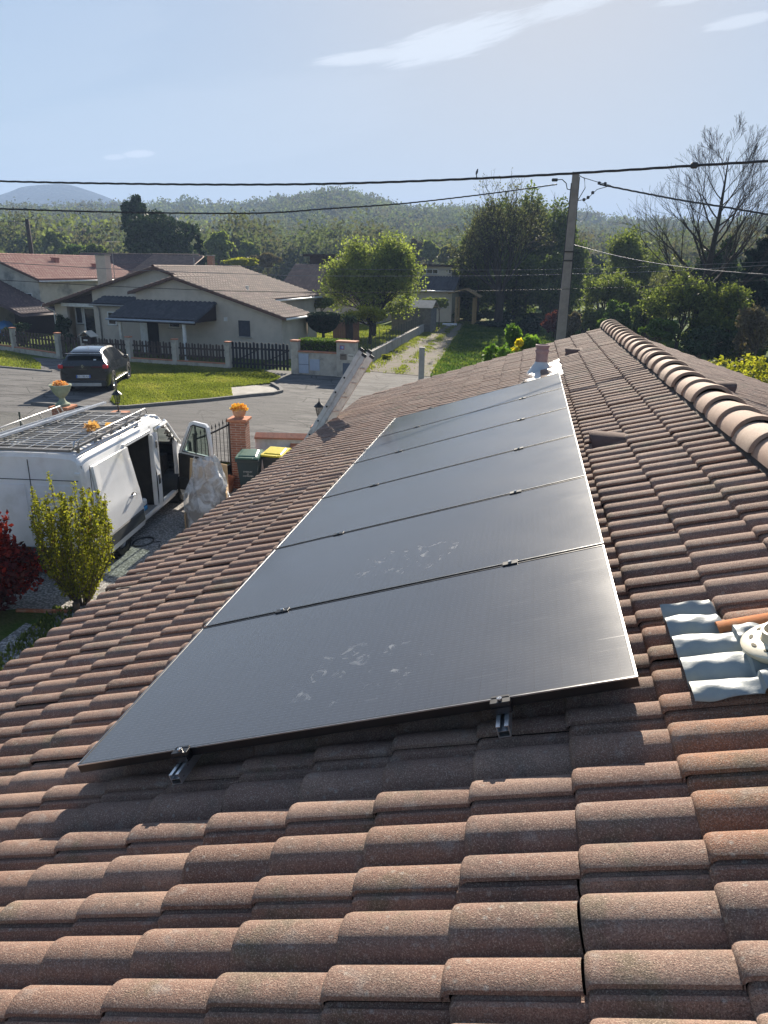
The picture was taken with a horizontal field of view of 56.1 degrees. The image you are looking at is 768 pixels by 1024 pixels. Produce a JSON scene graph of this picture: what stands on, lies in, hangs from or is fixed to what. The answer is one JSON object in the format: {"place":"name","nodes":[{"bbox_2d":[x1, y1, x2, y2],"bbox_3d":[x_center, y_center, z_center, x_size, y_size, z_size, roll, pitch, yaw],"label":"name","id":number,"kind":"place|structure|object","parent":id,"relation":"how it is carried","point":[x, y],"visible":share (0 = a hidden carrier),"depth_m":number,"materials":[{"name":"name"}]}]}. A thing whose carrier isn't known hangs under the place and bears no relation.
{"place":"outdoors","nodes":[
{"label":"outdoors","id":0,"kind":"place"},
{"bbox_2d":[0,350,40,368],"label":"verge grass","id":1,"kind":"structure","parent":0,"point":[6,356],"depth_m":35.22,"materials":[{"name":"green plant"}]},
{"bbox_2d":[0,609,53,640],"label":"yard grass","id":2,"kind":"structure","parent":0,"point":[12,620],"depth_m":10.56,"materials":[{"name":"green plant"}]},
{"bbox_2d":[0,623,43,668],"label":"yard gravel edge","id":3,"kind":"object","parent":2,"relation":"on","point":[13,636],"visible":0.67,"depth_m":9.98,"materials":[{"name":"grey gravel"}]},
{"bbox_2d":[0,510,46,610],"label":"red photinia","id":4,"kind":"object","parent":2,"relation":"on","point":[18,565],"visible":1,"depth_m":10.51,"materials":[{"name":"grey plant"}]},
{"bbox_2d":[0,604,84,670],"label":"grass tufts","id":5,"kind":"object","parent":2,"relation":"on","point":[23,636],"visible":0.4,"depth_m":10.16,"materials":[{"name":"green plant"}]},
{"bbox_2d":[0,332,95,351],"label":"side lawn","id":6,"kind":"structure","parent":0,"point":[41,343],"depth_m":43.13,"materials":[{"name":"green plant"}]},
{"bbox_2d":[0,281,55,333],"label":"lean to barn","id":7,"kind":"object","parent":6,"relation":"on","point":[17,306],"visible":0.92,"depth_m":48.18,"materials":[{"name":"grey tile"}]},
{"bbox_2d":[0,184,117,207],"bbox_3d":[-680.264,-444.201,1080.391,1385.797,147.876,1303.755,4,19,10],"label":"mountain","id":8,"kind":"structure","parent":0,"point":[40,194],"depth_m":1259.38,"materials":[{"name":"blue"}]},
{"bbox_2d":[0,488,236,626],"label":"yard gravel","id":9,"kind":"structure","parent":0,"point":[164,524],"depth_m":12.75,"materials":[{"name":"grey gravel"}]},
{"bbox_2d":[27,471,114,605],"bbox_3d":[-4.661,0.402,10.796,1.159,2.140,1.103,4,19,10],"label":"yellow green shrub","id":10,"kind":"object","parent":9,"relation":"on","point":[68,580],"visible":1,"depth_m":10.66,"materials":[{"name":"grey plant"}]},
{"bbox_2d":[0,405,212,563],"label":"panel van","id":11,"kind":"object","parent":9,"relation":"on","point":[125,463],"visible":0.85,"depth_m":12.50,"materials":[{"name":"white paint"}]},
{"bbox_2d":[0,402,106,437],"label":"aluminium profile","id":12,"kind":"object","parent":11,"relation":"on","point":[47,421],"visible":1,"depth_m":12.98,"materials":[{"name":"silver metal"}]},
{"bbox_2d":[183,454,229,528],"bbox_3d":[-3.456,-0.378,14.214,1.004,1.430,1.020,-2,19,-9],"label":"plastic sheet","id":13,"kind":"object","parent":9,"relation":"on","point":[206,490],"visible":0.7,"depth_m":14.16,"materials":[{"name":"white"}]},
{"bbox_2d":[235,449,263,485],"bbox_3d":[-3.024,-0.874,16.303,0.540,1.030,0.674,2,19,3],"label":"wheelie bin","id":14,"kind":"object","parent":9,"relation":"on","point":[249,463],"visible":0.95,"depth_m":16.05,"materials":[{"name":"plastic"}]},
{"bbox_2d":[304,347,373,439],"bbox_3d":[-1.428,-0.913,12.341,2.481,3.815,0.436,2,19,2],"label":"extension ladder","id":15,"kind":"object","parent":9,"relation":"on","point":[357,368],"visible":0.42,"depth_m":11.88,"materials":[{"name":"metal"}]},
{"bbox_2d":[0,358,429,461],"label":"street","id":16,"kind":"structure","parent":0,"point":[291,408],"depth_m":25.59,"materials":[{"name":"grey asphalt"}]},
{"bbox_2d":[57,345,130,389],"bbox_3d":[-11.509,-5.969,28.933,2.160,1.783,4.290,-1,19,-6],"label":"parked car","id":17,"kind":"object","parent":16,"relation":"on","point":[108,366],"visible":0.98,"depth_m":27.14,"materials":[{"name":"black metal"}]},
{"bbox_2d":[31,382,282,408],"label":"lawn kerb","id":18,"kind":"structure","parent":16,"relation":"on","point":[277,386],"depth_m":25.38,"materials":[{"name":"concrete"}]},
{"bbox_2d":[231,385,276,394],"bbox_3d":[-5.047,-4.753,28.215,1.798,0.001,2.745,-4,19,-13],"label":"kerb apron","id":19,"kind":"object","parent":16,"relation":"on","point":[240,390],"visible":0.88,"depth_m":28.42,"materials":[{"name":"concrete"}]},
{"bbox_2d":[335,340,358,376],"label":"letterbox pillar","id":20,"kind":"structure","parent":16,"relation":"on","point":[346,351],"depth_m":31.67,"materials":[{"name":"concrete"}]},
{"bbox_2d":[317,323,404,349],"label":"garden lawn","id":21,"kind":"structure","parent":0,"point":[373,336],"depth_m":52.45,"materials":[{"name":"green plant"}]},
{"bbox_2d":[306,311,340,337],"bbox_3d":[-3.325,-9.711,39.382,1.941,2.438,1.938,4,19,10],"label":"topiary bush","id":22,"kind":"object","parent":21,"relation":"on","point":[324,322],"visible":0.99,"depth_m":38.58,"materials":[{"name":"green plant"}]},
{"bbox_2d":[299,337,350,351],"bbox_3d":[-2.710,-7.318,32.957,2.381,1.273,1.250,7,20,17],"label":"clipped hedge","id":23,"kind":"object","parent":21,"relation":"on","point":[317,344],"visible":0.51,"depth_m":32.49,"materials":[{"name":"green plant"}]},
{"bbox_2d":[333,318,359,340],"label":"wooden fence panel","id":24,"kind":"object","parent":21,"relation":"on","point":[339,331],"visible":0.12,"depth_m":46.01,"materials":[{"name":"brown wood"}]},
{"bbox_2d":[340,301,387,344],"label":"young garden tree","id":25,"kind":"object","parent":21,"relation":"on","point":[371,315],"visible":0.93,"depth_m":44.23,"materials":[{"name":"green plant"}]},
{"bbox_2d":[313,229,428,335],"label":"garden tree","id":26,"kind":"object","parent":21,"relation":"on","point":[346,273],"visible":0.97,"depth_m":48.35,"materials":[{"name":"green plant"}]},
{"bbox_2d":[0,160,767,185],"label":"power cable","id":27,"kind":"object","parent":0,"point":[495,177],"visible":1,"depth_m":13.17,"materials":[{"name":"black rubber"}]},
{"bbox_2d":[0,0,767,221],"label":"sky","id":28,"kind":"structure","parent":0,"point":[113,91],"materials":[{"name":"blue"}]},
{"bbox_2d":[2,300,767,464],"bbox_3d":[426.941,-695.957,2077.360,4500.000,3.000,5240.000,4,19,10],"label":"ground","id":29,"kind":"structure","parent":0,"point":[386,322],"depth_m":37.31,"materials":[{"name":"green"}]},
{"bbox_2d":[14,331,56,357],"bbox_3d":[-18.258,-8.733,37.790,4.082,1.270,0.240,14,23,33],"label":"picket fence","id":30,"kind":"object","parent":29,"relation":"on","point":[38,352],"visible":0.98,"depth_m":37.73,"materials":[{"name":"wood"}]},
{"bbox_2d":[33,230,70,254],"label":"distant tree","id":31,"kind":"object","parent":29,"relation":"on","point":[53,237],"visible":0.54,"depth_m":105.21,"materials":[{"name":"green plant"}]},
{"bbox_2d":[48,404,76,422],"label":"brick pillar","id":32,"kind":"structure","parent":29,"relation":"on","point":[67,408],"depth_m":17.87,"materials":[{"name":"brick"}]},
{"bbox_2d":[49,380,71,406],"bbox_3d":[-8.018,-2.963,17.901,0.525,0.645,0.525,4,19,10],"label":"stone urn","id":33,"kind":"object","parent":32,"relation":"on","point":[60,389],"visible":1,"depth_m":17.78,"materials":[{"name":"grey stone"}]},
{"bbox_2d":[0,242,128,302],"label":"red roof house","id":34,"kind":"structure","parent":29,"relation":"on","point":[74,273],"depth_m":50.10,"materials":[{"name":"tile"}]},
{"bbox_2d":[120,194,146,235],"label":"pointed evergreen","id":35,"kind":"object","parent":29,"relation":"on","point":[134,204],"visible":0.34,"depth_m":81.67,"materials":[{"name":"green plant"}]},
{"bbox_2d":[79,253,214,274],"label":"hipped roof house","id":36,"kind":"structure","parent":29,"relation":"on","point":[143,261],"depth_m":60.16,"materials":[{"name":"brown tile"}]},
{"bbox_2d":[131,340,172,364],"bbox_3d":[-11.238,-7.663,34.977,2.360,1.270,0.240,7,20,17],"label":"picket fence","id":37,"kind":"object","parent":29,"relation":"on","point":[153,359],"visible":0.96,"depth_m":34.92,"materials":[{"name":"wood"}]},
{"bbox_2d":[117,208,201,255],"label":"broad evergreen","id":38,"kind":"object","parent":29,"relation":"on","point":[157,233],"visible":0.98,"depth_m":78.80,"materials":[{"name":"green plant"}]},
{"bbox_2d":[41,265,322,360],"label":"neighbour house","id":39,"kind":"structure","parent":29,"relation":"on","point":[277,311],"depth_m":38.54,"materials":[{"name":"beige paint"}]},
{"bbox_2d":[203,230,235,264],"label":"distant tree","id":40,"kind":"object","parent":29,"relation":"on","point":[219,245],"visible":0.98,"depth_m":96.04,"materials":[{"name":"green plant"}]},
{"bbox_2d":[224,341,232,367],"bbox_3d":[-7.277,-7.284,33.725,0.280,1.380,0.280,7,20,17],"label":"fence post","id":41,"kind":"object","parent":29,"relation":"on","point":[228,355],"visible":0.79,"depth_m":33.61,"materials":[{"name":"concrete"}]},
{"bbox_2d":[231,341,289,370],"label":"driveway gate","id":42,"kind":"structure","parent":41,"relation":"attached to","point":[265,349],"depth_m":33.22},
{"bbox_2d":[227,416,251,488],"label":"brick pillar","id":43,"kind":"structure","parent":29,"relation":"on","point":[239,434],"depth_m":16.57,"materials":[{"name":"brick"}]},
{"bbox_2d":[192,419,231,474],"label":"iron gate","id":44,"kind":"structure","parent":43,"relation":"attached to","point":[229,468],"depth_m":16.50,"materials":[{"name":"black metal"}]},
{"bbox_2d":[237,241,260,268],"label":"distant tree","id":45,"kind":"object","parent":29,"relation":"on","point":[245,247],"visible":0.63,"depth_m":105.56,"materials":[{"name":"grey plant"}]},
{"bbox_2d":[248,252,282,276],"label":"distant tree","id":46,"kind":"object","parent":29,"relation":"on","point":[267,260],"visible":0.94,"depth_m":88.73,"materials":[{"name":"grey plant"}]},
{"bbox_2d":[260,446,291,468],"bbox_3d":[-2.446,-0.924,16.447,0.540,1.050,0.673,6,19,14],"label":"wheelie bin","id":47,"kind":"object","parent":29,"relation":"on","point":[270,455],"visible":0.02,"depth_m":16.17,"materials":[{"name":"plastic"}]},
{"bbox_2d":[254,432,307,471],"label":"boundary wall","id":48,"kind":"structure","parent":29,"relation":"on","point":[264,441],"depth_m":17.03,"materials":[{"name":"paint"}]},
{"bbox_2d":[290,339,336,375],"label":"meter wall","id":49,"kind":"structure","parent":29,"relation":"on","point":[309,362],"depth_m":32.33,"materials":[{"name":"concrete"}]},
{"bbox_2d":[283,250,394,323],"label":"two level house","id":50,"kind":"structure","parent":29,"relation":"on","point":[308,280],"depth_m":63.69,"materials":[{"name":"brown tile"}]},
{"bbox_2d":[0,319,767,1023],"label":"tiled house","id":51,"kind":"structure","parent":29,"relation":"on","point":[594,859],"depth_m":2.17,"materials":[{"name":"tile"}]},
{"bbox_2d":[169,407,432,784],"bbox_3d":[-0.062,-0.149,5.857,0.072,0.164,7.074,-13,15,16],"label":"mounting rail","id":52,"kind":"object","parent":51,"relation":"attached to","point":[184,759],"visible":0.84,"depth_m":2.62,"materials":[{"name":"metal"}]},
{"bbox_2d":[276,435,585,548],"bbox_3d":[0.353,-0.149,5.167,2.092,0.039,1.135,-14,15,16],"label":"solar panel","id":53,"kind":"object","parent":52,"relation":"attached to","point":[530,467],"visible":0.88,"depth_m":5.07,"materials":[{"name":"glass"}]},
{"bbox_2d":[322,407,574,497],"bbox_3d":[0.574,-0.512,6.240,2.092,0.039,1.135,-14,15,16],"label":"solar panel","id":54,"kind":"object","parent":52,"relation":"attached to","point":[523,433],"visible":0.81,"depth_m":6.16,"materials":[{"name":"glass"}]},
{"bbox_2d":[354,388,567,462],"bbox_3d":[0.794,-0.875,7.313,2.092,0.039,1.135,-14,15,16],"label":"solar panel","id":55,"kind":"object","parent":52,"relation":"attached to","point":[509,412],"visible":0.8,"depth_m":7.25,"materials":[{"name":"glass"}]},
{"bbox_2d":[377,373,562,437],"bbox_3d":[1.015,-1.238,8.386,2.092,0.039,1.135,-14,15,16],"label":"solar panel","id":56,"kind":"object","parent":52,"relation":"attached to","point":[484,401],"visible":0.77,"depth_m":8.33,"materials":[{"name":"glass"}]},
{"bbox_2d":[490,381,525,737],"bbox_3d":[1.052,-0.416,5.538,0.072,0.163,7.074,-13,15,16],"label":"mounting rail","id":57,"kind":"object","parent":51,"relation":"attached to","point":[501,706],"visible":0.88,"depth_m":2.30,"materials":[{"name":"metal"}]},
{"bbox_2d":[77,544,639,772],"bbox_3d":[-0.088,0.577,3.021,2.092,0.039,1.135,-14,15,16],"label":"solar panel","id":58,"kind":"object","parent":57,"relation":"attached to","point":[548,628],"visible":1,"depth_m":2.83,"materials":[{"name":"black glass"}]},
{"bbox_2d":[204,476,603,627],"bbox_3d":[0.133,0.214,4.094,2.092,0.039,1.135,-14,15,16],"label":"solar panel","id":59,"kind":"object","parent":57,"relation":"attached to","point":[545,521],"visible":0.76,"depth_m":3.97,"materials":[{"name":"glass"}]},
{"bbox_2d":[358,316,423,361],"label":"track wall","id":60,"kind":"structure","parent":29,"relation":"on","point":[389,344],"depth_m":42.86,"materials":[{"name":"concrete"}]},
{"bbox_2d":[391,299,438,331],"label":"garden shed","id":61,"kind":"structure","parent":29,"relation":"on","point":[428,311],"depth_m":54.25,"materials":[{"name":"grey wood"}]},
{"bbox_2d":[397,264,459,321],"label":"cream house","id":62,"kind":"structure","parent":29,"relation":"on","point":[440,278],"depth_m":64.94,"materials":[{"name":"beige paint"}]},
{"bbox_2d":[419,240,439,263],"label":"distant tree","id":63,"kind":"object","parent":29,"relation":"on","point":[430,251],"visible":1,"depth_m":107.38,"materials":[{"name":"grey plant"}]},
{"bbox_2d":[448,288,481,324],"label":"wooden porch","id":64,"kind":"object","parent":29,"relation":"on","point":[457,313],"visible":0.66,"depth_m":62.38,"materials":[{"name":"brown wood"}]},
{"bbox_2d":[482,343,513,361],"bbox_3d":[3.728,-3.819,22.066,1.627,2.621,1.870,4,19,10],"label":"forsythia bush","id":65,"kind":"object","parent":29,"relation":"on","point":[497,351],"visible":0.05,"depth_m":21.85,"materials":[{"name":"green plant"}]},
{"bbox_2d":[742,355,767,382],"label":"laurel bush","id":66,"kind":"object","parent":29,"relation":"on","point":[760,362],"visible":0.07,"depth_m":17.96,"materials":[{"name":"yellow plant"}]},
{"bbox_2d":[4,280,767,292],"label":"telephone wire","id":67,"kind":"object","parent":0,"point":[382,292],"visible":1,"depth_m":24.31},
{"bbox_2d":[369,322,462,376],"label":"track","id":68,"kind":"structure","parent":0,"point":[430,358],"depth_m":39.66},
{"bbox_2d":[372,319,485,363],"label":"track verge","id":69,"kind":"structure","parent":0,"point":[481,320],"depth_m":63.15,"materials":[{"name":"green plant"}]},
{"bbox_2d":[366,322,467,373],"bbox_3d":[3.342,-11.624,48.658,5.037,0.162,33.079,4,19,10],"label":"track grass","id":70,"kind":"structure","parent":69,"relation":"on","point":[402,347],"depth_m":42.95,"materials":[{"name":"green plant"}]},
{"bbox_2d":[451,218,497,320],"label":"olive poplar","id":71,"kind":"object","parent":69,"relation":"on","point":[478,285],"visible":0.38,"depth_m":65.80,"materials":[{"name":"green plant"}]},
{"bbox_2d":[430,305,767,379],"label":"meadow","id":72,"kind":"structure","parent":0,"point":[478,333],"depth_m":46.57,"materials":[{"name":"green plant"}]},
{"bbox_2d":[442,167,557,321],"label":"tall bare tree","id":73,"kind":"object","parent":72,"relation":"on","point":[485,239],"visible":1,"depth_m":57.05,"materials":[{"name":"green plant"}]},
{"bbox_2d":[482,195,526,310],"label":"olive poplar","id":74,"kind":"object","parent":72,"relation":"on","point":[508,234],"visible":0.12,"depth_m":65.81,"materials":[{"name":"green plant"}]},
{"bbox_2d":[479,246,541,320],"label":"olive poplar","id":75,"kind":"object","parent":72,"relation":"on","point":[515,301],"visible":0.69,"depth_m":63.16,"materials":[{"name":"green plant"}]},
{"bbox_2d":[504,323,522,348],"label":"forsythia bush","id":76,"kind":"object","parent":72,"relation":"on","point":[513,332],"visible":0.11,"depth_m":26.62,"materials":[{"name":"green plant"}]},
{"bbox_2d":[511,334,541,352],"bbox_3d":[5.161,-4.861,25.217,2.015,2.646,1.716,-4,20,-15],"label":"forsythia bush","id":77,"kind":"object","parent":72,"relation":"on","point":[527,341],"visible":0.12,"depth_m":24.87,"materials":[{"name":"green plant"}]},
{"bbox_2d":[518,317,546,332],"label":"undergrowth bush","id":78,"kind":"object","parent":72,"relation":"on","point":[530,325],"visible":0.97,"depth_m":53.68,"materials":[{"name":"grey plant"}]},
{"bbox_2d":[517,179,558,312],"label":"olive poplar","id":79,"kind":"object","parent":72,"relation":"on","point":[533,238],"visible":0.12,"depth_m":68.50,"materials":[{"name":"green plant"}]},
{"bbox_2d":[523,241,580,316],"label":"olive poplar","id":80,"kind":"object","parent":72,"relation":"on","point":[547,299],"visible":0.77,"depth_m":60.74,"materials":[{"name":"green plant"}]},
{"bbox_2d":[533,196,579,264],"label":"olive poplar","id":81,"kind":"object","parent":72,"relation":"on","point":[557,228],"visible":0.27,"depth_m":66.95,"materials":[{"name":"green plant"}]},
{"bbox_2d":[557,310,581,337],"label":"undergrowth bush","id":82,"kind":"object","parent":72,"relation":"on","point":[574,324],"visible":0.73,"depth_m":46.83,"materials":[{"name":"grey plant"}]},
{"bbox_2d":[555,235,591,311],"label":"olive poplar","id":83,"kind":"object","parent":72,"relation":"on","point":[580,258],"visible":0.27,"depth_m":63.71,"materials":[{"name":"green plant"}]},
{"bbox_2d":[552,174,610,340],"bbox_3d":[6.754,-7.973,26.049,2.003,7.860,0.330,4,19,10],"label":"concrete utility pole","id":84,"kind":"object","parent":72,"relation":"on","point":[563,304],"visible":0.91,"depth_m":25.64,"materials":[{"name":"grey concrete"}]},
{"bbox_2d":[0,184,556,213],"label":"power cable","id":85,"kind":"object","parent":84,"relation":"attached to","point":[262,212],"visible":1,"depth_m":19.87,"materials":[{"name":"black rubber"}]},
{"bbox_2d":[0,262,764,275],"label":"telephone wire","id":86,"kind":"object","parent":84,"relation":"attached to","point":[302,275],"visible":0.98,"depth_m":26.31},
{"bbox_2d":[599,184,767,214],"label":"power cable","id":87,"kind":"object","parent":84,"relation":"attached to","point":[739,209],"visible":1,"depth_m":22.62,"materials":[{"name":"black rubber"}]},
{"bbox_2d":[581,307,606,330],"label":"garden bush","id":88,"kind":"object","parent":72,"relation":"on","point":[589,318],"visible":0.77,"depth_m":48.38,"materials":[{"name":"green plant"}]},
{"bbox_2d":[577,266,640,311],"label":"leaning willow","id":89,"kind":"object","parent":72,"relation":"on","point":[602,291],"visible":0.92,"depth_m":49.03,"materials":[{"name":"green plant"}]},
{"bbox_2d":[595,299,634,329],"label":"garden bush","id":90,"kind":"object","parent":72,"relation":"on","point":[619,313],"visible":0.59,"depth_m":44.23,"materials":[{"name":"green plant"}]},
{"bbox_2d":[600,223,673,308],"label":"leaning willow","id":91,"kind":"object","parent":72,"relation":"on","point":[628,244],"visible":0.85,"depth_m":56.76,"materials":[{"name":"green plant"}]},
{"bbox_2d":[629,288,667,340],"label":"garden bush","id":92,"kind":"object","parent":72,"relation":"on","point":[639,321],"visible":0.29,"depth_m":42.41,"materials":[{"name":"green plant"}]},
{"bbox_2d":[638,317,681,341],"bbox_3d":[14.167,-8.698,37.055,1.847,2.656,1.795,-14,24,-38],"label":"dark thicket","id":93,"kind":"object","parent":72,"relation":"on","point":[661,328],"visible":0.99,"depth_m":36.52,"materials":[{"name":"green plant"}]},
{"bbox_2d":[648,256,692,339],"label":"tree","id":94,"kind":"object","parent":72,"relation":"on","point":[662,276],"visible":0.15,"depth_m":48.74,"materials":[{"name":"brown plant"}]},
{"bbox_2d":[636,265,730,349],"bbox_3d":[15.528,-10.447,38.378,4.481,5.140,3.901,-5,20,-18],"label":"ivy tree","id":95,"kind":"object","parent":72,"relation":"on","point":[675,299],"visible":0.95,"depth_m":37.55,"materials":[{"name":"green plant"}]},
{"bbox_2d":[610,111,767,356],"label":"bare tree","id":96,"kind":"object","parent":72,"relation":"on","point":[710,258],"visible":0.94,"depth_m":38.02,"materials":[{"name":"brown plant"}]},
{"bbox_2d":[677,310,722,358],"bbox_3d":[16.904,-9.347,38.493,2.630,2.908,1.985,-13,23,-35],"label":"garden bush","id":97,"kind":"object","parent":72,"relation":"on","point":[683,336],"visible":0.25,"depth_m":38.06,"materials":[{"name":"green plant"}]},
{"bbox_2d":[677,325,748,361],"bbox_3d":[15.908,-7.751,34.780,3.268,2.399,3.517,4,19,10],"label":"dark thicket","id":98,"kind":"object","parent":72,"relation":"on","point":[709,342],"visible":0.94,"depth_m":34.45,"materials":[{"name":"green plant"}]},
{"bbox_2d":[693,235,740,298],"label":"rounded dark tree","id":99,"kind":"object","parent":72,"relation":"on","point":[717,260],"visible":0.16,"depth_m":45.56,"materials":[{"name":"green plant"}]},
{"bbox_2d":[693,277,755,361],"bbox_3d":[17.811,-9.964,37.955,2.807,4.566,3.192,15,23,35],"label":"ivy tree","id":100,"kind":"object","parent":72,"relation":"on","point":[731,306],"visible":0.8,"depth_m":37.27,"materials":[{"name":"green plant"}]},
{"bbox_2d":[716,226,767,356],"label":"drooping cedar","id":101,"kind":"object","parent":72,"relation":"on","point":[760,288],"visible":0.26,"depth_m":40.19,"materials":[{"name":"green plant"}]},
{"bbox_2d":[722,312,767,368],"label":"garden bush","id":102,"kind":"object","parent":72,"relation":"on","point":[730,325],"visible":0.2,"depth_m":36.22,"materials":[{"name":"green plant"}]},
{"bbox_2d":[731,292,767,372],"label":"purple shrub","id":103,"kind":"object","parent":72,"relation":"on","point":[753,318],"visible":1,"depth_m":32.41,"materials":[{"name":"grey plant"}]},
{"bbox_3d":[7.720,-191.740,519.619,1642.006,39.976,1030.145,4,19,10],"label":"wooded hill","id":104,"kind":"structure","parent":0,"visible":0},
{"bbox_2d":[0,185,767,307],"bbox_3d":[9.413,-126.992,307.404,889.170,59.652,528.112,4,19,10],"label":"hill woodland","id":105,"kind":"object","parent":104,"relation":"on","point":[280,235],"visible":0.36,"depth_m":235.98,"materials":[{"name":"green plant"}]},
{"label":"front lawn","id":106,"kind":"structure","parent":0,"visible":0},
{"bbox_2d":[110,362,280,404],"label":"lawn grass","id":107,"kind":"structure","parent":106,"relation":"on","point":[151,381],"depth_m":29.74,"materials":[{"name":"green plant"}]},
{"bbox_2d":[177,342,225,367],"bbox_3d":[-8.641,-7.349,34.178,2.630,1.270,0.240,7,20,17],"label":"picket fence","id":108,"kind":"object","parent":106,"relation":"on","point":[204,363],"visible":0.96,"depth_m":34.12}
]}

